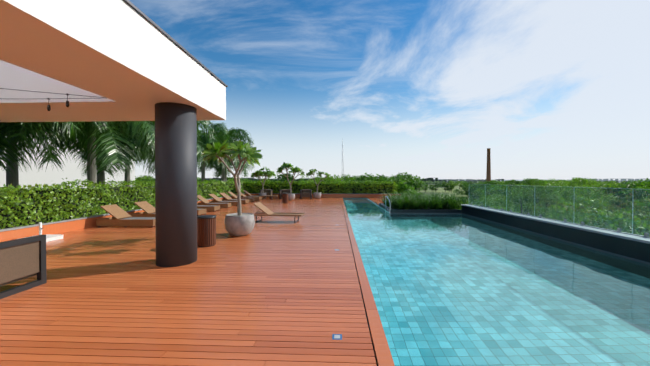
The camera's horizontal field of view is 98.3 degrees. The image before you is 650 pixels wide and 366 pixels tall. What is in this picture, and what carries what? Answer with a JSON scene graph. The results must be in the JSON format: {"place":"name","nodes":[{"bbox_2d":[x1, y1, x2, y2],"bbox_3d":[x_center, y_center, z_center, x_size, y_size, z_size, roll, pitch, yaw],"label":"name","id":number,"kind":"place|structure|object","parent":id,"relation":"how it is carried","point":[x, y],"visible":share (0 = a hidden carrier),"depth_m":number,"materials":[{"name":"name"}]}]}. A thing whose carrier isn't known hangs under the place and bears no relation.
{"place":"outdoors","nodes":[
{"label":"outdoors","id":0,"kind":"place"},
{"bbox_2d":[129,0,649,180],"label":"sky","id":1,"kind":"structure","parent":0,"point":[556,89],"materials":[{"name":"blue"}]},
{"bbox_2d":[486,148,490,180],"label":"chimney tower","id":2,"kind":"structure","parent":0,"point":[488,174],"depth_m":291.37,"materials":[{"name":"brown brick"}]},
{"bbox_2d":[343,199,649,365],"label":"pool water","id":3,"kind":"structure","parent":0,"point":[455,290],"depth_m":4.14,"materials":[{"name":"teal liquid"}]},
{"bbox_2d":[379,203,649,264],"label":"pool walls","id":4,"kind":"structure","parent":0,"point":[630,247],"depth_m":7.63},
{"bbox_2d":[420,181,609,198],"bbox_3d":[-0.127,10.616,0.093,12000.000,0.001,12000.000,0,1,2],"label":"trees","id":5,"kind":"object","parent":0,"point":[439,189],"depth_m":260.72,"materials":[{"name":"green plant"}]},
{"bbox_2d":[135,176,150,183],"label":"tree","id":6,"kind":"object","parent":5,"relation":"on","point":[145,177],"visible":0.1,"depth_m":53.55,"materials":[{"name":"green plant"}]},
{"bbox_2d":[219,176,248,181],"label":"tree","id":7,"kind":"object","parent":5,"relation":"on","point":[231,178],"visible":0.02,"depth_m":38.22,"materials":[{"name":"green plant"}]},
{"bbox_2d":[274,172,307,182],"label":"tree","id":8,"kind":"object","parent":5,"relation":"on","point":[284,178],"visible":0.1,"depth_m":41.54,"materials":[{"name":"green plant"}]},
{"bbox_2d":[298,174,342,182],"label":"tree","id":9,"kind":"object","parent":5,"relation":"on","point":[317,178],"visible":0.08,"depth_m":46.04,"materials":[{"name":"green plant"}]},
{"bbox_2d":[339,174,359,181],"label":"tree","id":10,"kind":"object","parent":5,"relation":"on","point":[343,177],"visible":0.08,"depth_m":59.95,"materials":[{"name":"green plant"}]},
{"bbox_2d":[346,173,376,182],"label":"tree","id":11,"kind":"object","parent":5,"relation":"on","point":[363,178],"visible":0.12,"depth_m":41.36,"materials":[{"name":"green plant"}]},
{"bbox_2d":[136,178,649,182],"bbox_3d":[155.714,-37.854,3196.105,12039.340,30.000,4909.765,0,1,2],"label":"city skyline","id":12,"kind":"structure","parent":5,"relation":"on","point":[455,180],"depth_m":901.15,"materials":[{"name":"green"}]},
{"bbox_2d":[369,174,421,195],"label":"tree","id":13,"kind":"object","parent":5,"relation":"on","point":[402,186],"visible":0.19,"depth_m":33.79,"materials":[{"name":"green plant"}]},
{"bbox_2d":[388,172,426,196],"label":"tree","id":14,"kind":"object","parent":5,"relation":"on","point":[409,179],"visible":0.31,"depth_m":45.16,"materials":[{"name":"green plant"}]},
{"bbox_2d":[429,183,440,190],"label":"tree","id":15,"kind":"object","parent":5,"relation":"on","point":[437,185],"visible":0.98,"depth_m":240.19,"materials":[{"name":"green plant"}]},
{"bbox_2d":[445,181,457,191],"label":"tree","id":16,"kind":"object","parent":5,"relation":"on","point":[450,183],"visible":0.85,"depth_m":239.15,"materials":[{"name":"green plant"}]},
{"bbox_2d":[453,187,484,201],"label":"tree","id":17,"kind":"object","parent":5,"relation":"on","point":[468,189],"visible":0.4,"depth_m":76.45,"materials":[{"name":"green plant"}]},
{"bbox_2d":[454,196,493,208],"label":"tree","id":18,"kind":"object","parent":5,"relation":"on","point":[483,204],"depth_m":21.88,"materials":[{"name":"green plant"}]},
{"bbox_2d":[469,183,482,196],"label":"tree","id":19,"kind":"object","parent":5,"relation":"on","point":[476,188],"depth_m":89.26,"materials":[{"name":"green plant"}]},
{"bbox_2d":[474,185,500,196],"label":"tree","id":20,"kind":"object","parent":5,"relation":"on","point":[493,188],"depth_m":70.36,"materials":[{"name":"green plant"}]},
{"bbox_2d":[456,199,523,213],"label":"tree","id":21,"kind":"object","parent":5,"relation":"on","point":[489,205],"depth_m":17.20,"materials":[{"name":"green plant"}]},
{"bbox_2d":[484,180,509,188],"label":"tree","id":22,"kind":"object","parent":5,"relation":"on","point":[495,182],"visible":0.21,"depth_m":99.70,"materials":[{"name":"green plant"}]},
{"bbox_2d":[479,192,515,207],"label":"tree","id":23,"kind":"object","parent":5,"relation":"on","point":[496,199],"depth_m":33.16,"materials":[{"name":"green plant"}]},
{"bbox_2d":[484,189,517,202],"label":"tree","id":24,"kind":"object","parent":5,"relation":"on","point":[496,191],"depth_m":54.99,"materials":[{"name":"green plant"}]},
{"bbox_2d":[477,179,565,217],"bbox_3d":[19.804,5.093,27.925,9.759,11.100,6.620,0,1,-14],"label":"tree","id":25,"kind":"object","parent":5,"relation":"on","point":[526,190],"visible":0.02,"depth_m":27.31,"materials":[{"name":"green plant"}]},
{"bbox_2d":[496,185,550,205],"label":"tree","id":26,"kind":"object","parent":5,"relation":"on","point":[521,198],"depth_m":43.50,"materials":[{"name":"green plant"}]},
{"bbox_2d":[507,178,548,202],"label":"tree","id":27,"kind":"object","parent":5,"relation":"on","point":[530,181],"visible":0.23,"depth_m":61.27,"materials":[{"name":"green plant"}]},
{"bbox_2d":[519,182,585,210],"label":"tree","id":28,"kind":"object","parent":5,"relation":"on","point":[567,192],"visible":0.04,"depth_m":41.66,"materials":[{"name":"green plant"}]},
{"bbox_2d":[547,178,567,188],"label":"tree","id":29,"kind":"object","parent":5,"relation":"on","point":[561,180],"visible":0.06,"depth_m":83.32,"materials":[{"name":"green plant"}]},
{"bbox_2d":[515,200,603,226],"bbox_3d":[24.712,6.074,30.142,7.933,9.024,6.986,0,1,14],"label":"tree","id":30,"kind":"object","parent":5,"relation":"on","point":[546,203],"depth_m":29.05,"materials":[{"name":"green plant"}]},
{"bbox_2d":[555,178,600,187],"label":"tree","id":31,"kind":"object","parent":5,"relation":"on","point":[578,183],"visible":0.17,"depth_m":55.37,"materials":[{"name":"green plant"}]},
{"bbox_2d":[565,177,593,185],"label":"tree","id":32,"kind":"object","parent":5,"relation":"on","point":[579,178],"visible":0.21,"depth_m":101.26,"materials":[{"name":"green plant"}]},
{"bbox_2d":[565,187,604,200],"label":"tree","id":33,"kind":"object","parent":5,"relation":"on","point":[587,195],"depth_m":44.29,"materials":[{"name":"green plant"}]},
{"bbox_2d":[550,184,622,214],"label":"tree","id":34,"kind":"object","parent":5,"relation":"on","point":[598,192],"visible":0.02,"depth_m":41.96,"materials":[{"name":"green plant"}]},
{"bbox_2d":[538,193,649,236],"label":"tree","id":35,"kind":"object","parent":5,"relation":"on","point":[576,215],"depth_m":10.44,"materials":[{"name":"green plant"}]},
{"bbox_2d":[545,192,643,234],"bbox_3d":[22.185,5.704,24.093,5.765,9.888,7.411,0,1,10],"label":"tree","id":36,"kind":"object","parent":5,"relation":"on","point":[583,206],"depth_m":24.10,"materials":[{"name":"green plant"}]},
{"bbox_2d":[576,200,629,223],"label":"tree","id":37,"kind":"object","parent":5,"relation":"on","point":[594,210],"depth_m":32.05,"materials":[{"name":"green plant"}]},
{"bbox_2d":[579,183,633,210],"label":"tree","id":38,"kind":"object","parent":5,"relation":"on","point":[603,186],"visible":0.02,"depth_m":46.52,"materials":[{"name":"green plant"}]},
{"bbox_2d":[599,180,616,184],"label":"tree","id":39,"kind":"object","parent":5,"relation":"on","point":[607,182],"visible":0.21,"depth_m":150.00,"materials":[{"name":"green plant"}]},
{"bbox_2d":[600,178,649,208],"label":"tree","id":40,"kind":"object","parent":5,"relation":"on","point":[643,185],"visible":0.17,"depth_m":43.13,"materials":[{"name":"green plant"}]},
{"bbox_2d":[602,210,649,234],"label":"tree","id":41,"kind":"object","parent":5,"relation":"on","point":[647,218],"depth_m":17.00,"materials":[{"name":"green plant"}]},
{"bbox_2d":[603,209,649,232],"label":"tree","id":42,"kind":"object","parent":5,"relation":"on","point":[631,215],"depth_m":20.21,"materials":[{"name":"green plant"}]},
{"bbox_2d":[609,193,647,210],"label":"tree","id":43,"kind":"object","parent":5,"relation":"on","point":[633,197],"depth_m":40.91,"materials":[{"name":"green plant"}]},
{"bbox_2d":[613,200,644,211],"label":"tree","id":44,"kind":"object","parent":5,"relation":"on","point":[626,205],"depth_m":38.95,"materials":[{"name":"green plant"}]},
{"bbox_2d":[621,201,649,217],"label":"tree","id":45,"kind":"object","parent":5,"relation":"on","point":[638,206],"depth_m":24.30,"materials":[{"name":"green plant"}]},
{"bbox_2d":[632,197,649,204],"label":"tree","id":46,"kind":"object","parent":5,"relation":"on","point":[642,200],"depth_m":34.12,"materials":[{"name":"green plant"}]},
{"bbox_3d":[-16.589,6.130,0.697,47.050,8.959,59.900,0,1,2],"label":"podium building","id":47,"kind":"object","parent":5,"relation":"on","visible":0},
{"bbox_2d":[342,205,377,365],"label":"deck underlay","id":48,"kind":"object","parent":47,"relation":"on","point":[364,305],"depth_m":3.53,"materials":[{"name":"black"}]},
{"bbox_2d":[0,197,394,365],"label":"deck boards","id":49,"kind":"object","parent":48,"relation":"on","point":[276,291],"visible":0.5,"depth_m":3.74,"materials":[{"name":"brown wood"}]},
{"bbox_2d":[0,235,46,298],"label":"sofa","id":50,"kind":"object","parent":49,"relation":"on","point":[22,258],"visible":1,"depth_m":4.10,"materials":[{"name":"grey metal"}]},
{"bbox_2d":[19,222,62,241],"bbox_3d":[-7.614,1.298,7.521,0.720,0.480,0.720,0,1,2],"label":"parasol base","id":51,"kind":"object","parent":49,"relation":"on","point":[51,237],"visible":0.35,"depth_m":7.52,"materials":[{"name":"white plastic"}]},
{"bbox_2d":[96,204,154,226],"bbox_3d":[-6.831,1.148,9.929,2.000,0.729,0.680,0,1,2],"label":"lounger","id":52,"kind":"object","parent":49,"relation":"on","point":[121,217],"visible":0.79,"depth_m":9.62,"materials":[{"name":"brown wood"}]},
{"bbox_2d":[131,201,154,216],"bbox_3d":[-6.745,1.131,11.490,2.000,0.729,0.680,0,1,5],"label":"lounger","id":53,"kind":"object","parent":49,"relation":"on","point":[147,208],"visible":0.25,"depth_m":11.34,"materials":[{"name":"brown wicker"}]},
{"bbox_2d":[155,102,196,266],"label":"canopy column","id":54,"kind":"structure","parent":49,"relation":"on","point":[176,181],"depth_m":5.25,"materials":[{"name":"black metal"}]},
{"bbox_2d":[0,0,227,121],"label":"canopy slab","id":55,"kind":"structure","parent":54,"relation":"on","point":[129,60],"depth_m":4.01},
{"bbox_2d":[0,88,105,98],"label":"string light wire","id":56,"kind":"object","parent":55,"relation":"attached to","point":[59,93],"visible":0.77,"depth_m":4.88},
{"bbox_2d":[47,93,68,110],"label":"string light sockets","id":57,"kind":"object","parent":56,"relation":"hanging from","point":[49,106],"visible":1,"depth_m":4.88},
{"bbox_2d":[0,193,399,241],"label":"planter wall","id":58,"kind":"structure","parent":49,"relation":"on","point":[14,233],"depth_m":8.86,"materials":[{"name":"orange paint"}]},
{"bbox_2d":[0,178,154,228],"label":"hedge","id":59,"kind":"object","parent":58,"relation":"in","point":[8,191],"depth_m":8.92,"materials":[{"name":"green plant"}]},
{"bbox_2d":[151,178,247,199],"bbox_3d":[-8.262,0.432,21.053,1.551,1.641,13.620,0,1,2],"label":"hedge","id":60,"kind":"object","parent":58,"relation":"in","point":[221,183],"depth_m":20.17,"materials":[{"name":"green plant"}]},
{"bbox_2d":[244,180,397,193],"bbox_3d":[-1.042,0.379,26.706,15.545,1.539,1.610,0,1,2],"label":"hedge","id":61,"kind":"object","parent":58,"relation":"in","point":[254,184],"depth_m":26.13,"materials":[{"name":"green plant"}]},
{"bbox_2d":[197,208,206,215],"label":"lounger","id":62,"kind":"object","parent":49,"relation":"on","point":[200,211],"visible":0.25,"depth_m":12.92,"materials":[{"name":"beige wood"}]},
{"bbox_2d":[197,215,215,246],"bbox_3d":[-2.933,1.179,6.970,0.444,0.728,0.444,0,1,2],"label":"trash bin","id":63,"kind":"object","parent":49,"relation":"on","point":[206,230],"visible":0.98,"depth_m":6.79,"materials":[{"name":"brown wood"}]},
{"bbox_2d":[197,205,219,211],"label":"lounger","id":64,"kind":"object","parent":49,"relation":"on","point":[213,208],"visible":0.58,"depth_m":14.37,"materials":[{"name":"brown wood"}]},
{"bbox_2d":[197,195,230,207],"bbox_3d":[-6.578,1.080,16.391,2.000,0.729,0.680,0,1,-1],"label":"lounger","id":65,"kind":"object","parent":49,"relation":"on","point":[207,202],"visible":0.79,"depth_m":16.20,"materials":[{"name":"brown wicker"}]},
{"bbox_2d":[208,194,236,205],"bbox_3d":[-6.433,1.064,17.909,2.000,0.729,0.680,0,1,3],"label":"lounger","id":66,"kind":"object","parent":49,"relation":"on","point":[216,198],"visible":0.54,"depth_m":17.71,"materials":[{"name":"brown wood"}]},
{"bbox_2d":[219,193,248,203],"bbox_3d":[-6.322,1.048,19.428,2.000,0.729,0.680,0,1,7],"label":"lounger","id":67,"kind":"object","parent":49,"relation":"on","point":[228,198],"visible":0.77,"depth_m":19.32,"materials":[{"name":"brown wood"}]},
{"bbox_2d":[224,213,254,235],"bbox_3d":[-2.516,1.229,8.304,0.860,0.600,0.860,0,1,2],"label":"plant pot","id":68,"kind":"object","parent":49,"relation":"on","point":[239,225],"visible":0.9,"depth_m":7.98,"materials":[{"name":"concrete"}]},
{"bbox_2d":[202,139,262,215],"bbox_3d":[-2.549,-0.132,8.025,1.658,2.346,1.960,0,1,-6],"label":"plumeria","id":69,"kind":"object","parent":68,"relation":"on","point":[219,151],"visible":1,"depth_m":7.61,"materials":[{"name":"green plant"}]},
{"bbox_2d":[228,192,254,201],"bbox_3d":[-6.355,1.030,21.169,2.000,0.729,0.680,0,1,-1],"label":"lounger","id":70,"kind":"object","parent":49,"relation":"on","point":[235,196],"visible":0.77,"depth_m":20.84,"materials":[{"name":"brown wood"}]},
{"bbox_2d":[236,191,261,199],"bbox_3d":[-6.202,1.014,22.712,2.000,0.729,0.680,0,1,3],"label":"lounger","id":71,"kind":"object","parent":49,"relation":"on","point":[255,197],"visible":0.65,"depth_m":22.56,"materials":[{"name":"brown wood"}]},
{"bbox_2d":[243,190,264,198],"bbox_3d":[-6.181,0.997,24.358,2.000,0.729,0.680,0,1,0],"label":"lounger","id":72,"kind":"object","parent":49,"relation":"on","point":[249,194],"visible":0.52,"depth_m":24.34,"materials":[{"name":"brown wood"}]},
{"bbox_2d":[260,189,272,198],"bbox_3d":[-5.155,0.959,24.705,0.950,0.797,0.850,0,1,2],"label":"armchair","id":73,"kind":"object","parent":49,"relation":"on","point":[268,191],"visible":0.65,"depth_m":24.83,"materials":[{"name":"grey"}]},
{"bbox_2d":[253,202,304,222],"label":"pool lounger","id":74,"kind":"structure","parent":49,"relation":"on","point":[264,209],"depth_m":10.92,"materials":[{"name":"brown wicker"}]},
{"bbox_2d":[282,193,287,202],"bbox_3d":[-2.790,1.064,19.725,0.422,0.692,0.422,0,1,-20],"label":"trash bin","id":75,"kind":"object","parent":49,"relation":"on","point":[284,197],"visible":1,"depth_m":19.55,"materials":[{"name":"brown wood"}]},
{"bbox_2d":[279,189,291,198],"bbox_3d":[-3.455,0.959,24.682,0.950,0.797,0.850,0,1,2],"label":"armchair","id":76,"kind":"object","parent":49,"relation":"on","point":[284,191],"visible":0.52,"depth_m":24.82,"materials":[{"name":"grey"}]},
{"bbox_2d":[288,194,294,199],"bbox_3d":[-2.767,1.124,22.628,0.731,0.510,0.731,0,1,2],"label":"plant pot","id":77,"kind":"object","parent":49,"relation":"on","point":[291,196],"visible":0.73,"depth_m":22.32,"materials":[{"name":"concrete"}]},
{"bbox_2d":[277,162,304,193],"bbox_3d":[-2.711,-0.376,22.563,2.462,2.615,1.525,0,1,20],"label":"plumeria","id":78,"kind":"object","parent":77,"relation":"on","point":[285,166],"visible":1,"depth_m":22.37,"materials":[{"name":"green plant"}]},
{"bbox_2d":[300,189,311,198],"bbox_3d":[-1.658,0.961,24.556,0.950,0.797,0.850,0,1,2],"label":"armchair","id":79,"kind":"object","parent":49,"relation":"on","point":[305,192],"visible":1,"depth_m":24.21,"materials":[{"name":"grey"}]},
{"bbox_2d":[313,193,320,198],"bbox_3d":[-0.679,1.103,24.641,0.731,0.510,0.731,0,1,35],"label":"plant pot","id":80,"kind":"object","parent":49,"relation":"on","point":[316,195],"visible":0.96,"depth_m":24.37,"materials":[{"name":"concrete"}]},
{"bbox_2d":[305,169,330,192],"bbox_3d":[-0.592,-0.167,24.427,2.314,2.157,1.428,0,1,2],"label":"plumeria","id":81,"kind":"object","parent":80,"relation":"on","point":[318,173],"visible":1,"depth_m":24.48,"materials":[{"name":"green plant"}]},
{"bbox_2d":[332,249,341,339],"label":"deck uplights","id":82,"kind":"object","parent":49,"relation":"on","point":[336,336],"visible":0.98,"depth_m":2.89,"materials":[{"name":"silver metal"}]},
{"bbox_3d":[-5.392,1.105,24.441,0.731,0.510,0.731,0,1,-26],"label":"plumeria pot","id":83,"kind":"object","parent":49,"relation":"on","visible":0},
{"bbox_2d":[251,167,276,192],"bbox_3d":[-5.388,-0.275,24.612,2.187,2.374,2.196,0,1,2],"label":"plumeria","id":84,"kind":"object","parent":83,"relation":"on","point":[259,173],"visible":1,"depth_m":24.37,"materials":[{"name":"green plant"}]},
{"bbox_2d":[368,198,384,204],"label":"deck boards","id":85,"kind":"object","parent":47,"relation":"on","point":[377,200],"visible":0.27,"depth_m":22.22,"materials":[{"name":"brown wood"}]},
{"bbox_2d":[343,198,646,264],"bbox_3d":[3.744,2.106,9.598,5.680,1.120,31.500,0,1,2],"label":"pool shell","id":86,"kind":"object","parent":47,"relation":"on","point":[470,216],"visible":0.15,"depth_m":18.55},
{"bbox_2d":[379,189,477,208],"bbox_3d":[5.400,0.790,15.847,5.664,1.081,5.162,0,1,2],"label":"grass planter","id":87,"kind":"object","parent":86,"relation":"on","point":[414,201],"visible":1,"depth_m":14.53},
{"bbox_2d":[469,184,649,237],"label":"glass balustrade","id":88,"kind":"object","parent":86,"relation":"on","point":[646,235],"visible":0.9,"depth_m":7.71,"materials":[{"name":"teal"}]},
{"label":"lawn ground","id":89,"kind":"structure","parent":0,"visible":0},
{"bbox_2d":[0,122,87,170],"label":"palm","id":90,"kind":"object","parent":89,"relation":"on","point":[70,129],"visible":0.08,"depth_m":11.23,"materials":[{"name":"green plant"}]},
{"bbox_2d":[0,121,119,187],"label":"palm","id":91,"kind":"object","parent":89,"relation":"on","point":[12,174],"visible":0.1,"depth_m":12.02,"materials":[{"name":"green plant"}]},
{"bbox_2d":[0,130,134,189],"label":"wall","id":92,"kind":"structure","parent":89,"relation":"on","point":[71,171],"depth_m":25.02,"materials":[{"name":"grey paint"}]},
{"bbox_2d":[0,121,154,186],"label":"palm","id":93,"kind":"object","parent":89,"relation":"on","point":[113,152],"visible":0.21,"depth_m":12.57,"materials":[{"name":"green plant"}]},
{"bbox_2d":[24,121,154,187],"bbox_3d":[-13.414,-3.061,16.956,7.168,8.599,7.610,0,1,3],"label":"palm","id":94,"kind":"object","parent":89,"relation":"on","point":[101,176],"depth_m":16.15,"materials":[{"name":"green plant"}]},
{"bbox_2d":[71,128,154,186],"bbox_3d":[-15.393,-2.906,21.723,6.827,8.190,7.248,0,1,12],"label":"palm","id":95,"kind":"object","parent":89,"relation":"on","point":[127,178],"visible":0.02,"depth_m":21.46,"materials":[{"name":"green plant"}]},
{"bbox_2d":[106,120,214,175],"bbox_3d":[-11.192,-2.670,18.756,6.886,7.780,6.486,0,1,-1],"label":"palm","id":96,"kind":"object","parent":89,"relation":"on","point":[205,128],"visible":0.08,"depth_m":18.77,"materials":[{"name":"green plant"}]},
{"bbox_2d":[197,126,235,181],"bbox_3d":[-12.132,-2.745,27.868,7.044,7.738,7.396,0,1,24],"label":"palm","id":97,"kind":"object","parent":89,"relation":"on","point":[222,131],"visible":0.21,"depth_m":27.84,"materials":[{"name":"green plant"}]},
{"bbox_2d":[197,120,253,181],"bbox_3d":[-11.270,-3.006,31.300,6.827,8.190,7.248,0,1,31],"label":"palm","id":98,"kind":"object","parent":89,"relation":"on","point":[235,134],"visible":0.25,"depth_m":30.89,"materials":[{"name":"green plant"}]},
{"bbox_2d":[199,158,253,181],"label":"palm","id":99,"kind":"object","parent":89,"relation":"on","point":[219,173],"visible":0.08,"depth_m":33.88,"materials":[{"name":"green plant"}]}
]}

